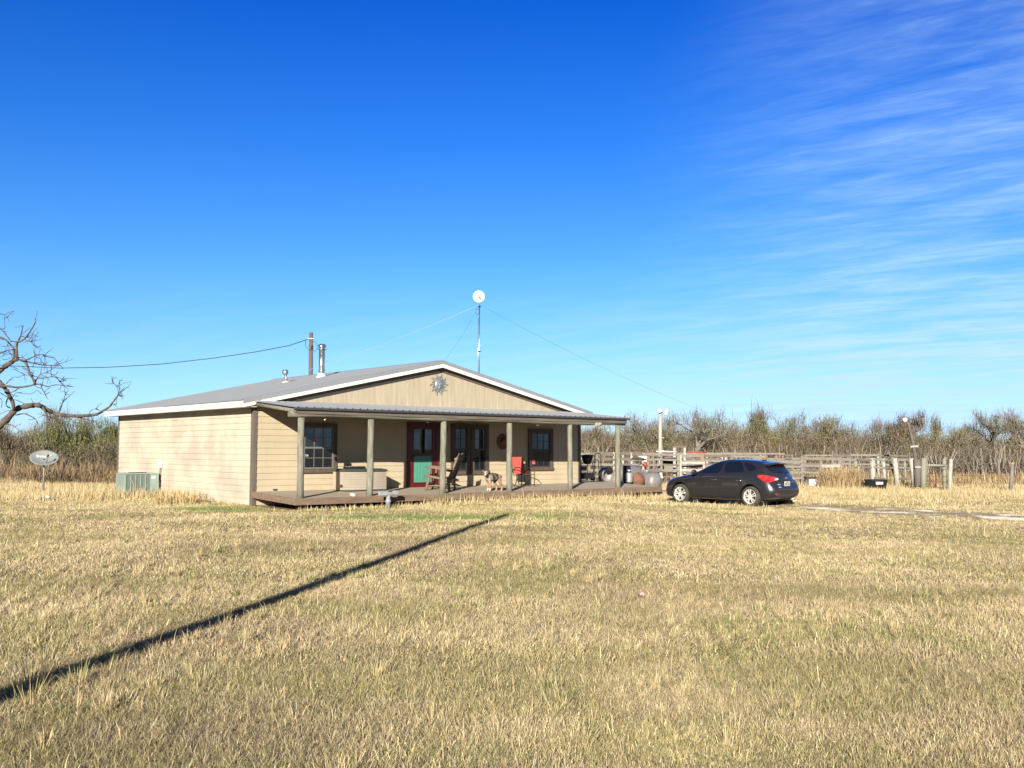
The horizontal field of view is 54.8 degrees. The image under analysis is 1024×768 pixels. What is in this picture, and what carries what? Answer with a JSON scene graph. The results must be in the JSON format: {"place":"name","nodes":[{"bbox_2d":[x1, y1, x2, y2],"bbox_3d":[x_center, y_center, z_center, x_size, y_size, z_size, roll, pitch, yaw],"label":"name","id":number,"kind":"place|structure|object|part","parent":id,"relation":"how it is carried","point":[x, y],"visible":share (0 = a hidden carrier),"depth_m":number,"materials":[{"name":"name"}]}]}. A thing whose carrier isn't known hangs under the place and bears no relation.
{"place":"outdoors","nodes":[
{"label":"outdoors","id":0,"kind":"place"},
{"bbox_2d":[0,458,1023,767],"bbox_3d":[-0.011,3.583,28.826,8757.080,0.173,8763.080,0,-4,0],"label":"ground","id":1,"kind":"structure","parent":0,"point":[534,626],"depth_m":8.56,"materials":[{"name":"beige plant"}]},
{"bbox_2d":[0,418,29,466],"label":"mesquite tree","id":2,"kind":"object","parent":1,"relation":"on","point":[4,441],"visible":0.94,"depth_m":56.33,"materials":[{"name":"brown plant"}]},
{"bbox_2d":[29,450,58,491],"bbox_3d":[-16.302,3.117,34.351,0.911,1.639,0.707,1,-4,-5],"label":"satellite dish","id":3,"kind":"object","parent":1,"relation":"on","point":[44,457],"visible":0.99,"depth_m":34.41,"materials":[{"name":"grey metal"}]},
{"bbox_2d":[17,408,72,449],"bbox_3d":[-27.385,3.337,57.972,3.218,4.365,2.803,2,-4,-27],"label":"mesquite tree","id":4,"kind":"object","parent":1,"relation":"on","point":[49,423],"visible":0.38,"depth_m":57.89,"materials":[{"name":"plant"}]},
{"bbox_2d":[25,419,87,468],"bbox_3d":[-25.813,3.575,55.954,3.036,3.549,3.886,0,-4,0],"label":"mesquite tree","id":5,"kind":"object","parent":1,"relation":"on","point":[53,430],"visible":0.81,"depth_m":56.11,"materials":[{"name":"green plant"}]},
{"bbox_2d":[0,311,130,452],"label":"dead tree","id":6,"kind":"object","parent":1,"relation":"on","point":[6,419],"visible":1,"depth_m":40.02,"materials":[{"name":"brown plant"}]},
{"bbox_2d":[39,401,98,465],"bbox_3d":[-26.665,3.163,59.543,3.662,4.897,4.281,2,-4,-25],"label":"mesquite tree","id":7,"kind":"object","parent":1,"relation":"on","point":[79,421],"visible":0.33,"depth_m":59.16,"materials":[{"name":"plant"}]},
{"bbox_2d":[75,411,117,459],"bbox_3d":[-24.049,3.536,57.637,4.449,3.949,2.518,0,-4,0],"label":"mesquite tree","id":8,"kind":"object","parent":1,"relation":"on","point":[104,433],"visible":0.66,"depth_m":57.47,"materials":[{"name":"green plant"}]},
{"bbox_2d":[116,472,158,495],"bbox_3d":[-12.345,3.327,32.500,1.130,0.830,0.754,3,-5,-40],"label":"air conditioner","id":9,"kind":"object","parent":1,"relation":"on","point":[145,480],"visible":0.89,"depth_m":32.24,"materials":[{"name":"grey metal"}]},
{"bbox_2d":[153,489,208,503],"bbox_3d":[-9.710,3.291,29.068,1.781,0.434,1.402,0,-4,0],"label":"weed clump","id":10,"kind":"object","parent":1,"relation":"on","point":[171,499],"visible":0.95,"depth_m":28.95,"materials":[{"name":"beige plant"}]},
{"bbox_2d":[305,332,317,374],"bbox_3d":[-10.608,1.289,52.016,0.682,8.057,0.322,0,-4,0],"label":"utility pole","id":11,"kind":"object","parent":1,"relation":"on","point":[310,339],"visible":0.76,"depth_m":52.11,"materials":[{"name":"brown wood"}]},
{"bbox_2d":[0,339,307,367],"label":"power line","id":12,"kind":"object","parent":11,"relation":"attached to","point":[163,363],"visible":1,"depth_m":51.08,"materials":[{"name":"grey metal"}]},
{"bbox_2d":[104,344,661,505],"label":"ranch house","id":13,"kind":"structure","parent":1,"relation":"on","point":[253,444],"depth_m":30.90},
{"bbox_2d":[304,423,337,472],"bbox_3d":[-5.682,1.881,29.036,1.250,1.460,0.073,3,-5,-40],"label":"window","id":14,"kind":"structure","parent":13,"relation":"in","point":[322,454],"depth_m":29.08,"materials":[{"name":"grey"}]},
{"bbox_2d":[331,468,387,490],"bbox_3d":[-4.495,2.832,29.281,1.560,0.645,0.735,3,-5,-40],"label":"storage box","id":15,"kind":"object","parent":13,"relation":"on","point":[354,479],"visible":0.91,"depth_m":28.90,"materials":[{"name":"grey plastic"}]},
{"bbox_2d":[343,466,365,468],"bbox_3d":[-4.662,2.472,29.256,0.600,0.060,0.350,3,-5,-40],"label":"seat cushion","id":16,"kind":"object","parent":15,"relation":"on","point":[350,467],"visible":1,"depth_m":29.09,"materials":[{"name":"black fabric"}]},
{"bbox_2d":[410,426,435,486],"bbox_3d":[-2.824,2.326,31.434,0.976,1.968,0.091,3,-5,-40],"label":"door","id":17,"kind":"structure","parent":13,"relation":"in","point":[423,438],"depth_m":31.44,"materials":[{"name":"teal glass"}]},
{"bbox_2d":[431,374,447,394],"bbox_3d":[-2.352,0.016,31.997,0.736,0.726,0.075,3,-5,-40],"label":"sun ornament","id":18,"kind":"object","parent":13,"relation":"attached to","point":[438,384],"visible":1,"depth_m":31.98,"materials":[{"name":"grey metal"}]},
{"bbox_2d":[424,453,463,490],"bbox_3d":[-2.067,2.694,30.299,1.094,1.151,0.781,-1,-4,12],"label":"log chair","id":19,"kind":"object","parent":13,"relation":"on","point":[454,470],"visible":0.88,"depth_m":30.04,"materials":[{"name":"brown wood"}]},
{"bbox_2d":[451,424,470,474],"bbox_3d":[-1.679,2.145,32.446,0.820,1.670,0.073,3,-5,-40],"label":"window","id":20,"kind":"structure","parent":13,"relation":"in","point":[460,433],"depth_m":32.50,"materials":[{"name":"grey"}]},
{"bbox_2d":[470,424,489,474],"bbox_3d":[-1.071,2.181,32.964,0.800,1.670,0.073,3,-5,-40],"label":"window","id":21,"kind":"structure","parent":13,"relation":"in","point":[479,457],"depth_m":32.97,"materials":[{"name":"grey"}]},
{"bbox_2d":[482,470,502,490],"bbox_3d":[-0.646,2.983,30.504,0.289,0.643,0.889,-3,-5,40],"label":"dog","id":22,"kind":"object","parent":13,"relation":"on","point":[491,477],"visible":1,"depth_m":30.49},
{"bbox_2d":[274,291,724,418],"bbox_3d":[0.397,-0.832,42.266,9.913,4.670,19.043,-3,-5,41],"label":"antenna mast","id":23,"kind":"object","parent":13,"relation":"attached to","point":[478,296],"visible":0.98,"depth_m":37.15,"materials":[{"name":"grey metal"}]},
{"bbox_2d":[497,434,506,449],"bbox_3d":[-0.300,1.973,33.649,0.530,0.530,0.036,3,-5,-40],"label":"wall plaque","id":24,"kind":"object","parent":13,"relation":"attached to","point":[502,441],"depth_m":33.61,"materials":[{"name":"brown wood"}]},
{"bbox_2d":[512,457,534,486],"bbox_3d":[0.351,2.948,33.188,0.588,0.983,0.638,3,-5,-38],"label":"patio chair","id":25,"kind":"object","parent":13,"relation":"on","point":[518,465],"visible":0.93,"depth_m":33.33,"materials":[{"name":"red metal"}]},
{"bbox_2d":[527,429,553,470],"bbox_3d":[1.016,2.311,34.743,1.210,1.460,0.073,3,-5,-40],"label":"window","id":26,"kind":"structure","parent":13,"relation":"in","point":[540,443],"depth_m":34.75,"materials":[{"name":"grey"}]},
{"bbox_2d":[581,454,593,481],"bbox_3d":[2.741,3.150,36.916,0.705,1.025,0.490,3,-5,-40],"label":"grill","id":27,"kind":"object","parent":13,"relation":"on","point":[587,459],"visible":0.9,"depth_m":36.82,"materials":[{"name":"black metal"}]},
{"bbox_2d":[590,453,601,481],"bbox_3d":[3.265,3.150,37.423,0.440,1.095,0.410,3,-5,-40],"label":"hand truck","id":28,"kind":"object","parent":13,"relation":"on","point":[599,478],"visible":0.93,"depth_m":37.37,"materials":[{"name":"black metal"}]},
{"bbox_2d":[599,467,613,481],"bbox_3d":[3.628,3.506,37.975,0.620,0.620,0.270,3,-5,-40],"label":"washtub","id":29,"kind":"object","parent":13,"relation":"on","point":[606,473],"visible":0.86,"depth_m":38.11,"materials":[{"name":"silver metal"}]},
{"bbox_2d":[625,469,632,482],"bbox_3d":[4.451,3.509,37.473,0.280,0.527,0.278,3,-5,-40],"label":"gas cylinder","id":30,"kind":"object","parent":13,"relation":"on","point":[629,476],"visible":1,"depth_m":37.36,"materials":[{"name":"silver metal"}]},
{"bbox_2d":[620,458,646,484],"bbox_3d":[4.638,3.568,38.123,1.192,1.408,0.913,3,-5,-40],"label":"barrel smoker","id":31,"kind":"object","parent":13,"relation":"on","point":[638,476],"visible":0.59,"depth_m":37.84,"materials":[{"name":"black"}]},
{"bbox_2d":[378,490,398,507],"bbox_3d":[-3.401,3.200,27.147,0.610,0.525,0.154,3,-5,-40],"label":"utility pipe","id":32,"kind":"object","parent":1,"relation":"on","point":[387,494],"visible":0.98,"depth_m":27.08,"materials":[{"name":"plastic"}]},
{"bbox_2d":[0,417,1023,476],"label":"mesquite thicket","id":33,"kind":"object","parent":1,"relation":"on","point":[983,457],"visible":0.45,"depth_m":65.96,"materials":[{"name":"brown plant"}]},
{"bbox_2d":[0,466,1023,510],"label":"tall dry grass","id":34,"kind":"structure","parent":1,"relation":"on","point":[82,492],"depth_m":36.55,"materials":[{"name":"beige plant"}]},
{"bbox_2d":[0,437,1023,486],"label":"dry weeds","id":35,"kind":"object","parent":1,"relation":"on","point":[58,474],"visible":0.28,"depth_m":46.81,"materials":[{"name":"beige plant"}]},
{"bbox_2d":[581,425,611,451],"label":"mesquite tree","id":36,"kind":"object","parent":1,"relation":"on","point":[590,432],"visible":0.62,"depth_m":72.51,"materials":[{"name":"brown plant"}]},
{"bbox_2d":[581,452,678,482],"bbox_3d":[5.480,4.169,48.063,5.230,1.722,0.202,0,-4,5],"label":"corral fence","id":37,"kind":"object","parent":1,"relation":"on","point":[661,464],"visible":0.59,"depth_m":47.93,"materials":[{"name":"beige wood"}]},
{"bbox_2d":[621,470,662,486],"bbox_3d":[5.065,3.834,38.735,0.720,0.960,1.948,3,-5,-40],"label":"propane tank","id":38,"kind":"object","parent":1,"relation":"on","point":[653,478],"visible":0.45,"depth_m":38.06,"materials":[{"name":"white metal"}]},
{"bbox_2d":[639,456,646,469],"bbox_3d":[5.788,3.928,43.837,0.451,1.460,0.180,0,-4,0],"label":"hand pump","id":39,"kind":"object","parent":1,"relation":"on","point":[645,461],"visible":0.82,"depth_m":43.83,"materials":[{"name":"red paint"}]},
{"bbox_2d":[614,408,677,462],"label":"mesquite tree","id":40,"kind":"object","parent":1,"relation":"on","point":[633,426],"visible":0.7,"depth_m":68.79,"materials":[{"name":"brown plant"}]},
{"bbox_2d":[658,408,668,473],"bbox_3d":[7.646,3.246,49.836,0.610,4.036,0.350,0,-4,0],"label":"light pole","id":41,"kind":"object","parent":1,"relation":"on","point":[660,437],"visible":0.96,"depth_m":49.85,"materials":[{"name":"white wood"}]},
{"bbox_2d":[654,457,676,475],"bbox_3d":[8.537,4.745,54.392,1.265,1.460,1.229,0,-4,0],"label":"feed shelter","id":42,"kind":"object","parent":1,"relation":"on","point":[665,467],"visible":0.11,"depth_m":53.97,"materials":[{"name":"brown wood"}]},
{"bbox_2d":[646,412,691,443],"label":"mesquite tree","id":43,"kind":"object","parent":1,"relation":"on","point":[671,427],"visible":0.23,"depth_m":75.12,"materials":[{"name":"plant"}]},
{"bbox_2d":[672,446,686,475],"bbox_3d":[8.460,4.145,49.837,0.720,2.045,0.140,0,-4,0],"label":"gate frame","id":44,"kind":"object","parent":1,"relation":"on","point":[674,457],"visible":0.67,"depth_m":49.82,"materials":[{"name":"white wood"}]},
{"bbox_2d":[587,452,784,474],"bbox_3d":[10.389,4.949,59.284,11.760,1.686,0.195,0,-4,5],"label":"corral fence","id":45,"kind":"object","parent":1,"relation":"on","point":[707,458],"visible":0.34,"depth_m":59.14,"materials":[{"name":"grey wood"}]},
{"bbox_2d":[679,455,704,475],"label":"pale gate","id":46,"kind":"structure","parent":1,"relation":"on","point":[681,463],"depth_m":47.08,"materials":[{"name":"white wood"}]},
{"bbox_2d":[663,404,737,450],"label":"mesquite tree","id":47,"kind":"object","parent":1,"relation":"on","point":[703,432],"visible":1,"depth_m":67.07,"materials":[{"name":"brown plant"}]},
{"bbox_2d":[685,413,728,452],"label":"mesquite tree","id":48,"kind":"object","parent":1,"relation":"on","point":[698,435],"visible":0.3,"depth_m":73.43,"materials":[{"name":"brown plant"}]},
{"bbox_2d":[666,456,798,505],"bbox_3d":[7.022,3.045,31.747,2.221,1.689,4.248,4,-5,-43],"label":"parked car","id":49,"kind":"object","parent":1,"relation":"on","point":[753,482],"visible":1,"depth_m":30.64,"materials":[{"name":"grey paint"}]},
{"bbox_3d":[6.351,2.664,31.483,0.260,0.351,0.893,4,-5,-43],"label":"side window","id":50,"kind":"part","parent":49,"relation":"part of","materials":[{"name":"black glass"}]},
{"bbox_3d":[6.985,2.596,30.815,0.263,0.339,0.780,4,-5,-43],"label":"side window","id":51,"kind":"part","parent":49,"relation":"part of","materials":[{"name":"black glass"}]},
{"bbox_3d":[7.331,2.559,30.467,0.165,0.265,0.488,2,-4,-24],"label":"side window","id":52,"kind":"part","parent":49,"relation":"part of","materials":[{"name":"black glass"}]},
{"bbox_3d":[8.238,2.618,30.470,1.098,0.271,0.331,4,-5,-43],"label":"rear window","id":53,"kind":"part","parent":49,"relation":"part of","materials":[{"name":"black glass"}]},
{"bbox_2d":[715,411,751,457],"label":"mesquite tree","id":54,"kind":"object","parent":1,"relation":"on","point":[740,431],"visible":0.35,"depth_m":75.44,"materials":[{"name":"plant"}]},
{"bbox_2d":[677,454,806,484],"bbox_3d":[10.981,4.177,47.353,6.085,1.651,0.310,0,-4,9],"label":"corral fence","id":55,"kind":"object","parent":1,"relation":"on","point":[732,456],"visible":0.41,"depth_m":47.34,"materials":[{"name":"grey wood"}]},
{"bbox_2d":[743,401,775,452],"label":"mesquite tree","id":56,"kind":"object","parent":1,"relation":"on","point":[756,422],"visible":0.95,"depth_m":71.15,"materials":[{"name":"plant"}]},
{"bbox_2d":[743,408,811,452],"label":"mesquite tree","id":57,"kind":"object","parent":1,"relation":"on","point":[777,436],"visible":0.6,"depth_m":70.80,"materials":[{"name":"brown plant"}]},
{"bbox_2d":[764,408,828,465],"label":"mesquite tree","id":58,"kind":"object","parent":1,"relation":"on","point":[810,429],"visible":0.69,"depth_m":71.81,"materials":[{"name":"plant"}]},
{"bbox_2d":[804,477,820,485],"bbox_3d":[13.953,4.548,45.602,0.810,0.500,0.480,0,-4,0],"label":"salt trough","id":59,"kind":"object","parent":1,"relation":"on","point":[811,480],"visible":0.45,"depth_m":45.41,"materials":[{"name":"grey paint"}]},
{"bbox_2d":[803,457,841,479],"bbox_3d":[14.607,4.188,46.302,1.849,1.522,0.227,-2,-5,33],"label":"corral fence","id":60,"kind":"object","parent":1,"relation":"on","point":[838,459],"visible":0.49,"depth_m":46.30,"materials":[{"name":"grey wood"}]},
{"bbox_2d":[807,417,846,456],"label":"mesquite tree","id":61,"kind":"object","parent":1,"relation":"on","point":[828,435],"visible":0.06,"depth_m":74.27,"materials":[{"name":"brown plant"}]},
{"bbox_2d":[808,412,863,453],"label":"mesquite tree","id":62,"kind":"object","parent":1,"relation":"on","point":[828,427],"visible":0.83,"depth_m":70.25,"materials":[{"name":"plant"}]},
{"bbox_2d":[813,465,868,488],"bbox_3d":[14.744,4.107,44.355,2.838,1.227,2.686,-2,-4,25],"label":"weed clump","id":63,"kind":"object","parent":1,"relation":"on","point":[848,478],"visible":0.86,"depth_m":43.91,"materials":[{"name":"beige plant"}]},
{"bbox_2d":[785,454,907,476],"bbox_3d":[19.537,4.918,57.791,6.829,1.637,0.213,-1,-4,17],"label":"corral fence","id":64,"kind":"object","parent":1,"relation":"on","point":[850,464],"visible":0.52,"depth_m":57.70,"materials":[{"name":"grey wood"}]},
{"bbox_2d":[844,411,891,471],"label":"mesquite tree","id":65,"kind":"object","parent":1,"relation":"on","point":[876,428],"visible":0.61,"depth_m":75.02,"materials":[{"name":"brown plant"}]},
{"bbox_2d":[864,479,886,489],"bbox_3d":[15.975,4.424,43.305,1.000,0.460,1.000,0,-4,0],"label":"stock tub","id":66,"kind":"object","parent":1,"relation":"on","point":[877,483],"visible":0.73,"depth_m":42.94,"materials":[{"name":"black plastic"}]},
{"bbox_2d":[842,458,913,486],"bbox_3d":[17.142,4.199,45.994,3.296,1.503,0.302,-2,-4,30],"label":"corral fence","id":67,"kind":"object","parent":1,"relation":"on","point":[895,468],"visible":0.81,"depth_m":45.73,"materials":[{"name":"grey wood"}]},
{"bbox_2d":[878,407,927,466],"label":"mesquite tree","id":68,"kind":"object","parent":1,"relation":"on","point":[900,425],"visible":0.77,"depth_m":69.78,"materials":[{"name":"brown plant"}]},
{"bbox_2d":[902,418,917,458],"bbox_3d":[20.985,3.411,51.869,0.867,3.281,0.256,0,-4,0],"label":"leaning lamp pole","id":69,"kind":"object","parent":1,"relation":"on","point":[904,420],"visible":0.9,"depth_m":51.86,"materials":[{"name":"grey wood"}]},
{"bbox_2d":[913,459,920,486],"bbox_3d":[18.519,4.155,45.022,0.376,1.467,0.368,0,-4,0],"label":"broad post","id":70,"kind":"object","parent":1,"relation":"on","point":[917,469],"visible":0.69,"depth_m":44.91,"materials":[{"name":"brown wood"}]},
{"bbox_2d":[925,456,927,477],"bbox_3d":[22.607,4.705,53.813,0.124,1.550,0.122,0,-4,0],"label":"fence post","id":71,"kind":"object","parent":1,"relation":"on","point":[926,467],"visible":0.55,"depth_m":53.77,"materials":[{"name":"grey wood"}]},
{"bbox_2d":[933,475,939,487],"bbox_3d":[18.185,4.303,42.299,0.271,0.782,0.085,0,-4,0],"label":"steel post","id":72,"kind":"object","parent":1,"relation":"on","point":[935,481],"visible":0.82,"depth_m":42.29,"materials":[{"name":"brown metal"}]},
{"bbox_2d":[921,458,952,489],"bbox_3d":[17.990,3.901,41.835,1.360,1.530,0.363,0,-4,0],"label":"brace fence","id":73,"kind":"object","parent":1,"relation":"on","point":[923,472],"visible":0.84,"depth_m":41.78,"materials":[{"name":"grey wood"}]},
{"bbox_2d":[918,413,975,463],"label":"mesquite tree","id":74,"kind":"object","parent":1,"relation":"on","point":[936,428],"visible":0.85,"depth_m":71.00,"materials":[{"name":"brown plant"}]},
{"bbox_2d":[946,420,985,472],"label":"mesquite tree","id":75,"kind":"object","parent":1,"relation":"on","point":[979,437],"visible":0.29,"depth_m":76.22,"materials":[{"name":"plant"}]},
{"bbox_2d":[966,408,1023,472],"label":"mesquite tree","id":76,"kind":"object","parent":1,"relation":"on","point":[992,432],"visible":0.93,"depth_m":68.43,"materials":[{"name":"brown plant"}]},
{"bbox_2d":[997,460,999,476],"bbox_3d":[27.534,4.961,55.802,0.131,1.352,0.122,0,-4,0],"label":"fence post","id":77,"kind":"object","parent":1,"relation":"on","point":[998,461],"visible":0.64,"depth_m":55.77,"materials":[{"name":"grey wood"}]},
{"bbox_2d":[983,407,1023,473],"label":"mesquite tree","id":78,"kind":"object","parent":1,"relation":"on","point":[1016,428],"visible":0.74,"depth_m":68.03,"materials":[{"name":"plant"}]},
{"bbox_2d":[1009,463,1013,489],"bbox_3d":[21.168,4.010,41.833,0.288,1.352,0.153,0,-4,0],"label":"fence post","id":79,"kind":"object","parent":1,"relation":"on","point":[1011,475],"visible":0.87,"depth_m":41.79,"materials":[{"name":"grey wood"}]},
{"bbox_2d":[0,0,1023,447],"label":"sky","id":80,"kind":"structure","parent":0,"point":[816,206],"materials":[{"name":"blue"}]},
{"bbox_2d":[685,451,706,452],"bbox_3d":[9.127,3.366,48.886,1.061,0.100,0.080,0,-4,0],"label":"red pipe","id":81,"kind":"object","parent":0,"point":[696,451],"visible":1,"depth_m":48.86,"materials":[{"name":"red metal"}]},
{"bbox_2d":[590,493,1023,521],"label":"road","id":82,"kind":"structure","parent":0,"point":[921,512],"depth_m":28.17,"materials":[{"name":"beige gravel"}]},
{"bbox_2d":[636,490,671,497],"bbox_3d":[5.574,4.025,36.273,1.840,0.210,1.130,3,-5,-40],"label":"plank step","id":83,"kind":"object","parent":82,"relation":"on","point":[664,492],"visible":0.21,"depth_m":35.52,"materials":[{"name":"brown wood"}]}
]}

